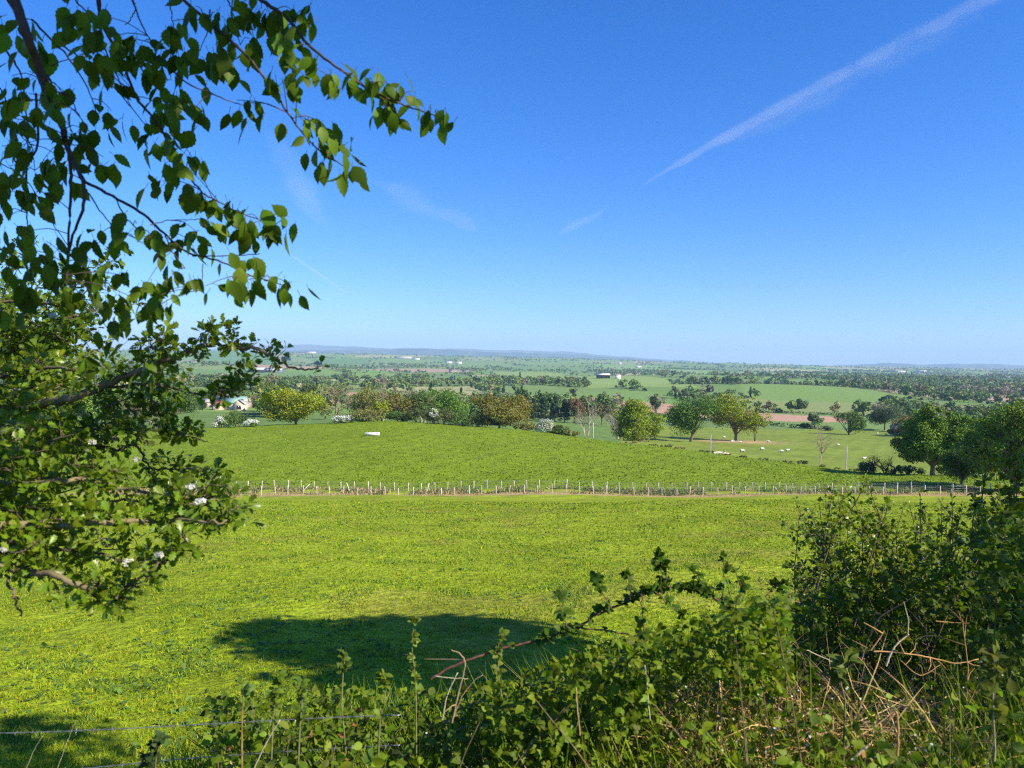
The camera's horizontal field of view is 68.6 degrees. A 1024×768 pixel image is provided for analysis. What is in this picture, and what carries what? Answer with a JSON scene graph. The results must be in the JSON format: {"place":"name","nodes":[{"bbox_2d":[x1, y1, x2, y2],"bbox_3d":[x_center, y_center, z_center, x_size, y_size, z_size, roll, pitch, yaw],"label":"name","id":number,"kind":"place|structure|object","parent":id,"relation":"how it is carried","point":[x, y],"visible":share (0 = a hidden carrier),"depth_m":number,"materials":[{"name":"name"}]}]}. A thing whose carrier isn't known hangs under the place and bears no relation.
{"place":"outdoors","nodes":[
{"label":"outdoors","id":0,"kind":"place"},
{"bbox_2d":[180,344,709,362],"bbox_3d":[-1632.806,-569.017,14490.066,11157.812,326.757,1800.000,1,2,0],"label":"hills","id":1,"kind":"structure","parent":0,"point":[308,347],"depth_m":14357.54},
{"bbox_2d":[267,349,660,360],"bbox_3d":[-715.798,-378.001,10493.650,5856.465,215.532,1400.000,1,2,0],"label":"hills","id":2,"kind":"structure","parent":0,"point":[431,352],"depth_m":10343.23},
{"bbox_2d":[0,349,1023,767],"bbox_3d":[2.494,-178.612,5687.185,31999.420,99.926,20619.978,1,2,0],"label":"ground","id":3,"kind":"structure","parent":0,"point":[868,441],"depth_m":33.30,"materials":[{"name":"plant"}]},
{"bbox_2d":[67,388,107,418],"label":"broadleaf tree","id":4,"kind":"object","parent":3,"relation":"on","point":[88,405],"visible":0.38,"depth_m":199.37,"materials":[{"name":"green plant"}]},
{"bbox_2d":[95,389,159,415],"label":"broadleaf tree","id":5,"kind":"object","parent":3,"relation":"on","point":[154,398],"visible":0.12,"depth_m":214.18,"materials":[{"name":"green plant"}]},
{"bbox_2d":[123,401,159,424],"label":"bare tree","id":6,"kind":"object","parent":3,"relation":"on","point":[150,422],"visible":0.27,"depth_m":198.27,"materials":[{"name":"grey plant"}]},
{"bbox_2d":[137,739,154,767],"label":"bramble shoot","id":7,"kind":"object","parent":3,"relation":"on","point":[143,756],"visible":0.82,"depth_m":2.15,"materials":[{"name":"green plant"}]},
{"bbox_2d":[145,729,172,767],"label":"bramble shoot","id":8,"kind":"object","parent":3,"relation":"on","point":[153,758],"visible":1,"depth_m":2.13,"materials":[{"name":"green plant"}]},
{"bbox_2d":[0,235,329,622],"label":"hawthorn tree","id":9,"kind":"object","parent":3,"relation":"on","point":[34,358],"visible":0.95,"depth_m":2.35,"materials":[{"name":"green plant"}]},
{"bbox_2d":[155,390,203,417],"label":"broadleaf tree","id":10,"kind":"object","parent":3,"relation":"on","point":[193,405],"visible":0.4,"depth_m":242.08,"materials":[{"name":"green plant"}]},
{"bbox_2d":[0,713,399,767],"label":"barbed wire fence","id":11,"kind":"object","parent":3,"relation":"on","point":[173,726],"visible":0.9,"depth_m":2.44,"materials":[{"name":"metal"}]},
{"bbox_2d":[213,415,229,427],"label":"hawthorn bush","id":12,"kind":"object","parent":3,"relation":"on","point":[219,421],"visible":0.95,"depth_m":167.58,"materials":[{"name":"white plant"}]},
{"bbox_2d":[0,0,457,394],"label":"overhanging tree","id":13,"kind":"object","parent":3,"relation":"on","point":[43,65],"visible":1,"depth_m":1.87,"materials":[{"name":"green plant"}]},
{"bbox_2d":[215,409,254,426],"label":"hedge bush","id":14,"kind":"object","parent":3,"relation":"on","point":[234,418],"visible":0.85,"depth_m":169.84,"materials":[{"name":"green plant"}]},
{"bbox_2d":[223,396,249,410],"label":"farmhouse","id":15,"kind":"object","parent":3,"relation":"on","point":[240,403],"visible":0.73,"depth_m":345.55,"materials":[{"name":"white paint"}]},
{"bbox_2d":[241,681,255,767],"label":"bramble shoot","id":16,"kind":"object","parent":3,"relation":"on","point":[248,688],"visible":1,"depth_m":2.08,"materials":[{"name":"green plant"}]},
{"bbox_2d":[243,418,259,426],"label":"hawthorn bush","id":17,"kind":"object","parent":3,"relation":"on","point":[251,422],"visible":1,"depth_m":167.62,"materials":[{"name":"white plant"}]},
{"bbox_2d":[256,381,273,392],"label":"broadleaf tree","id":18,"kind":"object","parent":3,"relation":"on","point":[267,385],"visible":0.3,"depth_m":378.74,"materials":[{"name":"green plant"}]},
{"bbox_2d":[265,670,286,760],"bbox_3d":[-0.706,1.252,2.240,0.064,0.800,0.059,1,2,0],"label":"bramble shoot","id":19,"kind":"object","parent":3,"relation":"on","point":[278,692],"visible":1,"depth_m":2.23,"materials":[{"name":"green plant"}]},
{"bbox_2d":[254,383,329,424],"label":"oak tree","id":20,"kind":"object","parent":3,"relation":"on","point":[286,405],"visible":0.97,"depth_m":170.32,"materials":[{"name":"green plant"}]},
{"bbox_2d":[291,676,309,767],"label":"bramble shoot","id":21,"kind":"object","parent":3,"relation":"on","point":[299,684],"visible":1,"depth_m":2.23,"materials":[{"name":"green plant"}]},
{"bbox_2d":[297,382,318,393],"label":"broadleaf tree","id":22,"kind":"object","parent":3,"relation":"on","point":[306,388],"visible":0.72,"depth_m":395.07,"materials":[{"name":"green plant"}]},
{"bbox_2d":[320,405,332,419],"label":"broadleaf tree","id":23,"kind":"object","parent":3,"relation":"on","point":[324,413],"visible":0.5,"depth_m":271.05,"materials":[{"name":"green plant"}]},
{"bbox_2d":[316,381,358,422],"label":"bare tree","id":24,"kind":"object","parent":3,"relation":"on","point":[336,391],"visible":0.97,"depth_m":171.20,"materials":[{"name":"beige plant"}]},
{"bbox_2d":[336,386,348,408],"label":"broadleaf tree","id":25,"kind":"object","parent":3,"relation":"on","point":[342,398],"visible":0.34,"depth_m":398.68,"materials":[{"name":"green plant"}]},
{"bbox_2d":[332,414,353,422],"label":"hawthorn bush","id":26,"kind":"object","parent":3,"relation":"on","point":[341,418],"visible":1,"depth_m":166.13,"materials":[{"name":"white plant"}]},
{"bbox_2d":[336,647,351,753],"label":"bramble shoot","id":27,"kind":"object","parent":3,"relation":"on","point":[344,663],"visible":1,"depth_m":2.43,"materials":[{"name":"green plant"}]},
{"bbox_2d":[345,405,387,421],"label":"hedge bush","id":28,"kind":"object","parent":3,"relation":"on","point":[359,414],"visible":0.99,"depth_m":167.33,"materials":[{"name":"green plant"}]},
{"bbox_2d":[346,381,392,420],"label":"ash tree","id":29,"kind":"object","parent":3,"relation":"on","point":[363,403],"visible":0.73,"depth_m":173.94,"materials":[{"name":"green plant"}]},
{"bbox_2d":[371,399,390,420],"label":"sapling","id":30,"kind":"object","parent":3,"relation":"on","point":[380,405],"visible":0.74,"depth_m":171.90,"materials":[{"name":"green plant"}]},
{"bbox_2d":[373,669,392,757],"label":"bramble shoot","id":31,"kind":"object","parent":3,"relation":"on","point":[382,679],"visible":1,"depth_m":2.23,"materials":[{"name":"green plant"}]},
{"bbox_2d":[383,410,413,421],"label":"hedge bush","id":32,"kind":"object","parent":3,"relation":"on","point":[395,414],"visible":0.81,"depth_m":169.48,"materials":[{"name":"green plant"}]},
{"bbox_2d":[382,390,418,420],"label":"broadleaf tree","id":33,"kind":"object","parent":3,"relation":"on","point":[399,406],"visible":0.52,"depth_m":175.41,"materials":[{"name":"green plant"}]},
{"bbox_2d":[405,615,421,767],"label":"bramble shoot","id":34,"kind":"object","parent":3,"relation":"on","point":[415,620],"visible":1,"depth_m":2.38,"materials":[{"name":"green plant"}]},
{"bbox_2d":[398,407,430,422],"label":"hedge bush","id":35,"kind":"object","parent":3,"relation":"on","point":[412,413],"visible":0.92,"depth_m":167.78,"materials":[{"name":"green plant"}]},
{"bbox_2d":[405,391,440,422],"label":"broadleaf tree","id":36,"kind":"object","parent":3,"relation":"on","point":[420,400],"visible":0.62,"depth_m":175.54,"materials":[{"name":"green plant"}]},
{"bbox_2d":[429,408,438,423],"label":"hawthorn bush","id":37,"kind":"object","parent":3,"relation":"on","point":[433,414],"visible":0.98,"depth_m":166.56,"materials":[{"name":"white plant"}]},
{"bbox_2d":[422,407,459,424],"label":"hedge bush","id":38,"kind":"object","parent":3,"relation":"on","point":[442,413],"visible":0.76,"depth_m":167.35,"materials":[{"name":"green plant"}]},
{"bbox_2d":[417,385,470,423],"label":"broadleaf tree","id":39,"kind":"object","parent":3,"relation":"on","point":[445,399],"visible":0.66,"depth_m":229.27,"materials":[{"name":"green plant"}]},
{"bbox_2d":[441,409,474,425],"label":"hedge bush","id":40,"kind":"object","parent":3,"relation":"on","point":[463,416],"visible":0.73,"depth_m":166.99,"materials":[{"name":"green plant"}]},
{"bbox_2d":[466,397,483,415],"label":"broadleaf tree","id":41,"kind":"object","parent":3,"relation":"on","point":[474,409],"visible":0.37,"depth_m":254.42,"materials":[{"name":"green plant"}]},
{"bbox_2d":[465,414,487,426],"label":"hedge bush","id":42,"kind":"object","parent":3,"relation":"on","point":[478,420],"visible":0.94,"depth_m":166.22,"materials":[{"name":"green plant"}]},
{"bbox_2d":[489,627,509,738],"bbox_3d":[-0.046,1.211,2.340,0.065,0.911,0.046,1,2,0],"label":"bramble shoot","id":43,"kind":"object","parent":3,"relation":"on","point":[497,671],"visible":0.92,"depth_m":2.33,"materials":[{"name":"green plant"}]},
{"bbox_2d":[467,392,536,427],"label":"oak tree","id":44,"kind":"object","parent":3,"relation":"on","point":[506,410],"visible":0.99,"depth_m":169.59,"materials":[{"name":"green plant"}]},
{"bbox_2d":[0,348,1023,413],"bbox_3d":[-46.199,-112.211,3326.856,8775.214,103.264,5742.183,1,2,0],"label":"woodland","id":45,"kind":"object","parent":3,"relation":"on","point":[933,386],"visible":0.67,"depth_m":1005.26,"materials":[{"name":"green plant"}]},
{"bbox_2d":[4,363,1023,429],"bbox_3d":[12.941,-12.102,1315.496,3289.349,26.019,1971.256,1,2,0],"label":"hedgerow foliage","id":46,"kind":"object","parent":3,"relation":"on","point":[778,423],"visible":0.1,"depth_m":773.09,"materials":[{"name":"green plant"}]},
{"bbox_2d":[512,422,535,430],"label":"hedge bush","id":47,"kind":"object","parent":3,"relation":"on","point":[526,426],"visible":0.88,"depth_m":164.09,"materials":[{"name":"green plant"}]},
{"bbox_2d":[517,385,531,400],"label":"broadleaf tree","id":48,"kind":"object","parent":3,"relation":"on","point":[523,392],"visible":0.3,"depth_m":376.42,"materials":[{"name":"green plant"}]},
{"bbox_2d":[528,398,537,420],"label":"conifer tree","id":49,"kind":"object","parent":3,"relation":"on","point":[533,416],"visible":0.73,"depth_m":317.76,"materials":[{"name":"green plant"}]},
{"bbox_2d":[535,390,548,413],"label":"broadleaf tree","id":50,"kind":"object","parent":3,"relation":"on","point":[539,396],"visible":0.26,"depth_m":365.93,"materials":[{"name":"green plant"}]},
{"bbox_2d":[534,419,553,432],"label":"hawthorn bush","id":51,"kind":"object","parent":3,"relation":"on","point":[547,425],"visible":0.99,"depth_m":159.47,"materials":[{"name":"white plant"}]},
{"bbox_2d":[537,397,552,420],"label":"conifer tree","id":52,"kind":"object","parent":3,"relation":"on","point":[543,409],"visible":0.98,"depth_m":317.52,"materials":[{"name":"green plant"}]},
{"bbox_2d":[539,392,561,414],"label":"broadleaf tree","id":53,"kind":"object","parent":3,"relation":"on","point":[549,399],"visible":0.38,"depth_m":355.14,"materials":[{"name":"green plant"}]},
{"bbox_2d":[82,485,1023,496],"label":"dead grass","id":54,"kind":"structure","parent":3,"relation":"on","point":[654,491],"depth_m":83.39,"materials":[{"name":"plant"}]},
{"bbox_2d":[547,396,560,421],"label":"conifer tree","id":55,"kind":"object","parent":3,"relation":"on","point":[554,405],"visible":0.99,"depth_m":317.60,"materials":[{"name":"green plant"}]},
{"bbox_2d":[548,425,568,434],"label":"hedge bush","id":56,"kind":"object","parent":3,"relation":"on","point":[559,429],"visible":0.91,"depth_m":159.44,"materials":[{"name":"green plant"}]},
{"bbox_2d":[557,399,569,421],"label":"conifer tree","id":57,"kind":"object","parent":3,"relation":"on","point":[564,409],"visible":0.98,"depth_m":317.69,"materials":[{"name":"green plant"}]},
{"bbox_2d":[150,484,980,495],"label":"wire fence","id":58,"kind":"object","parent":3,"relation":"on","point":[633,492],"visible":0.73,"depth_m":81.95,"materials":[{"name":"metal"}]},
{"bbox_2d":[564,430,579,435],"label":"hedge bush","id":59,"kind":"object","parent":3,"relation":"on","point":[570,433],"visible":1,"depth_m":157.73,"materials":[{"name":"green plant"}]},
{"bbox_2d":[566,398,585,421],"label":"beech tree","id":60,"kind":"object","parent":3,"relation":"on","point":[573,404],"visible":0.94,"depth_m":314.97,"materials":[{"name":"brown plant"}]},
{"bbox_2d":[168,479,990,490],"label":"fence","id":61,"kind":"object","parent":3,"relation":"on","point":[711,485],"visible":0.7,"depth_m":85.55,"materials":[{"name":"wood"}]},
{"bbox_2d":[573,392,601,435],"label":"bare tree","id":62,"kind":"object","parent":3,"relation":"on","point":[581,418],"visible":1,"depth_m":178.28,"materials":[{"name":"beige plant"}]},
{"bbox_2d":[596,391,609,403],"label":"broadleaf tree","id":63,"kind":"object","parent":3,"relation":"on","point":[601,398],"visible":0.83,"depth_m":433.00,"materials":[{"name":"green plant"}]},
{"bbox_2d":[593,402,613,424],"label":"broadleaf tree","id":64,"kind":"object","parent":3,"relation":"on","point":[608,408],"visible":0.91,"depth_m":309.98,"materials":[{"name":"green plant"}]},
{"bbox_2d":[200,657,1023,767],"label":"undergrowth","id":65,"kind":"object","parent":3,"relation":"on","point":[224,737],"visible":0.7,"depth_m":2.54,"materials":[{"name":"green plant"}]},
{"bbox_2d":[607,409,623,438],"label":"bare tree","id":66,"kind":"object","parent":3,"relation":"on","point":[613,422],"visible":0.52,"depth_m":203.58,"materials":[{"name":"grey plant"}]},
{"bbox_2d":[423,546,830,767],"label":"bramble bush","id":67,"kind":"object","parent":3,"relation":"on","point":[756,635],"visible":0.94,"depth_m":2.35,"materials":[{"name":"green plant"}]},
{"bbox_2d":[431,649,465,722],"bbox_3d":[-0.201,0.896,2.253,0.075,0.220,0.129,0,2,-35],"label":"dry stem","id":68,"kind":"object","parent":67,"relation":"attached to","point":[463,659],"visible":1,"depth_m":2.23,"materials":[{"name":"plant"}]},
{"bbox_2d":[610,397,666,441],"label":"maple tree","id":69,"kind":"object","parent":3,"relation":"on","point":[634,423],"visible":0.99,"depth_m":182.67,"materials":[{"name":"green plant"}]},
{"bbox_2d":[649,394,660,412],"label":"broadleaf tree","id":70,"kind":"object","parent":3,"relation":"on","point":[654,399],"visible":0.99,"depth_m":419.40,"materials":[{"name":"green plant"}]},
{"bbox_2d":[644,394,666,412],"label":"bare tree","id":71,"kind":"object","parent":3,"relation":"on","point":[659,399],"visible":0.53,"depth_m":436.02,"materials":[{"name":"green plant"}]},
{"bbox_2d":[662,393,722,441],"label":"sycamore tree","id":72,"kind":"object","parent":3,"relation":"on","point":[685,415],"visible":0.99,"depth_m":207.39,"materials":[{"name":"green plant"}]},
{"bbox_2d":[708,392,772,440],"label":"oak tree","id":73,"kind":"object","parent":3,"relation":"on","point":[741,418],"visible":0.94,"depth_m":224.54,"materials":[{"name":"green plant"}]},
{"bbox_2d":[747,413,766,440],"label":"oak tree","id":74,"kind":"object","parent":3,"relation":"on","point":[753,428],"visible":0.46,"depth_m":224.93,"materials":[{"name":"green plant"}]},
{"bbox_2d":[575,612,1023,767],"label":"straw","id":75,"kind":"object","parent":3,"relation":"on","point":[868,725],"visible":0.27,"depth_m":2.65,"materials":[{"name":"plant"}]},
{"bbox_2d":[869,593,918,636],"bbox_3d":[1.482,0.902,2.928,0.207,0.172,0.026,1,2,-7],"label":"dry stem","id":76,"kind":"object","parent":75,"relation":"on","point":[887,612],"visible":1,"depth_m":2.93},
{"bbox_2d":[936,602,990,713],"bbox_3d":[1.599,0.949,2.637,0.079,0.327,0.227,0,2,-13],"label":"dry stem","id":77,"kind":"object","parent":75,"relation":"on","point":[967,691],"visible":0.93,"depth_m":2.63,"materials":[{"name":"plant"}]},
{"bbox_2d":[807,412,824,428],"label":"broadleaf tree","id":78,"kind":"object","parent":3,"relation":"on","point":[813,418],"visible":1,"depth_m":336.57,"materials":[{"name":"green plant"}]},
{"bbox_2d":[812,420,840,463],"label":"bare tree","id":79,"kind":"object","parent":3,"relation":"on","point":[821,448],"visible":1,"depth_m":138.05,"materials":[{"name":"beige plant"}]},
{"bbox_2d":[820,647,862,766],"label":"bramble shoot","id":80,"kind":"object","parent":3,"relation":"on","point":[834,673],"visible":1,"depth_m":2.23,"materials":[{"name":"green plant"}]},
{"bbox_2d":[830,410,868,434],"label":"broadleaf tree","id":81,"kind":"object","parent":3,"relation":"on","point":[854,421],"visible":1,"depth_m":296.45,"materials":[{"name":"green plant"}]},
{"bbox_2d":[856,461,876,472],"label":"hedge bush","id":82,"kind":"object","parent":3,"relation":"on","point":[863,468],"visible":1,"depth_m":113.92,"materials":[{"name":"green plant"}]},
{"bbox_2d":[769,473,980,753],"bbox_3d":[1.670,1.352,3.771,1.056,1.906,1.172,1,2,15],"label":"blackthorn shrub","id":83,"kind":"object","parent":3,"relation":"on","point":[826,562],"visible":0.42,"depth_m":3.59,"materials":[{"name":"green plant"}]},
{"bbox_2d":[866,452,897,473],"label":"elder bush","id":84,"kind":"object","parent":3,"relation":"on","point":[882,468],"visible":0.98,"depth_m":113.41,"materials":[{"name":"green plant"}]},
{"bbox_2d":[866,400,906,429],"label":"broadleaf tree","id":85,"kind":"object","parent":3,"relation":"on","point":[884,416],"visible":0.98,"depth_m":331.25,"materials":[{"name":"green plant"}]},
{"bbox_2d":[761,500,1023,767],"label":"bramble thicket","id":86,"kind":"object","parent":3,"relation":"on","point":[1008,570],"visible":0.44,"depth_m":3.22,"materials":[{"name":"green plant"}]},
{"bbox_2d":[887,429,905,435],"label":"hedge bush","id":87,"kind":"object","parent":3,"relation":"on","point":[890,431],"visible":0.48,"depth_m":292.15,"materials":[{"name":"green plant"}]},
{"bbox_2d":[889,415,911,433],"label":"oak tree","id":88,"kind":"object","parent":3,"relation":"on","point":[894,424],"visible":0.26,"depth_m":290.86,"materials":[{"name":"green plant"}]},
{"bbox_2d":[891,465,926,474],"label":"hedge bush","id":89,"kind":"object","parent":3,"relation":"on","point":[900,469],"visible":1,"depth_m":111.89,"materials":[{"name":"green plant"}]},
{"bbox_2d":[890,403,975,475],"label":"maple tree","id":90,"kind":"object","parent":3,"relation":"on","point":[929,435],"visible":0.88,"depth_m":106.96,"materials":[{"name":"green plant"}]},
{"bbox_2d":[926,399,953,417],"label":"bare tree","id":91,"kind":"object","parent":3,"relation":"on","point":[937,405],"visible":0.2,"depth_m":290.30,"materials":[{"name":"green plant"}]},
{"bbox_2d":[935,466,952,475],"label":"hedge bush","id":92,"kind":"object","parent":3,"relation":"on","point":[940,471],"visible":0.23,"depth_m":107.94,"materials":[{"name":"green plant"}]},
{"bbox_2d":[889,486,1019,733],"bbox_3d":[2.419,1.501,4.241,0.806,1.862,1.158,1,2,0],"label":"hawthorn shrub","id":93,"kind":"object","parent":3,"relation":"on","point":[921,513],"visible":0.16,"depth_m":4.08,"materials":[{"name":"green plant"}]},
{"bbox_2d":[937,448,993,484],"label":"broadleaf tree","id":94,"kind":"object","parent":3,"relation":"on","point":[959,469],"visible":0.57,"depth_m":91.55,"materials":[{"name":"green plant"}]},
{"bbox_2d":[968,405,990,415],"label":"broadleaf tree","id":95,"kind":"object","parent":3,"relation":"on","point":[985,410],"visible":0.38,"depth_m":424.25,"materials":[{"name":"green plant"}]},
{"bbox_2d":[968,410,991,421],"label":"broadleaf tree","id":96,"kind":"object","parent":3,"relation":"on","point":[976,414],"visible":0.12,"depth_m":259.03,"materials":[{"name":"green plant"}]},
{"bbox_2d":[941,436,1023,724],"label":"elm shrub","id":97,"kind":"object","parent":3,"relation":"on","point":[1017,474],"visible":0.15,"depth_m":4.47,"materials":[{"name":"green plant"}]},
{"bbox_2d":[954,399,1023,491],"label":"maple tree","id":98,"kind":"object","parent":3,"relation":"on","point":[982,441],"visible":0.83,"depth_m":83.86,"materials":[{"name":"green plant"}]},
{"bbox_2d":[977,640,1008,767],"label":"bramble shoot","id":99,"kind":"object","parent":3,"relation":"on","point":[991,672],"visible":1,"depth_m":2.02,"materials":[{"name":"green plant"}]},
{"bbox_2d":[0,0,1023,365],"label":"sky","id":100,"kind":"structure","parent":0,"point":[796,182],"materials":[{"name":"blue"}]},
{"bbox_2d":[154,613,1023,767],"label":"long grass","id":101,"kind":"structure","parent":0,"point":[192,763],"depth_m":2.54,"materials":[{"name":"green plant"}]},
{"bbox_2d":[422,661,1014,766],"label":"wildflowers","id":102,"kind":"object","parent":101,"relation":"on","point":[817,732],"visible":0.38,"depth_m":2.42,"materials":[{"name":"white plant"}]},
{"bbox_2d":[887,711,899,755],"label":"dry stem","id":103,"kind":"object","parent":101,"relation":"on","point":[898,730],"visible":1,"depth_m":1.77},
{"bbox_2d":[873,637,978,670],"bbox_3d":[1.466,0.937,2.603,0.395,0.154,0.107,1,2,0],"label":"dry stem","id":104,"kind":"object","parent":101,"relation":"on","point":[925,656],"visible":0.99,"depth_m":2.63,"materials":[{"name":"plant"}]},
{"bbox_2d":[885,601,908,665],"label":"dry stem","id":105,"kind":"object","parent":104,"relation":"on","point":[890,654],"visible":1,"depth_m":2.63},
{"bbox_2d":[833,363,1023,368],"bbox_3d":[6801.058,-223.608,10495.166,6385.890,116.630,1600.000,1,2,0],"label":"hills","id":106,"kind":"structure","parent":0,"point":[994,366],"depth_m":10289.28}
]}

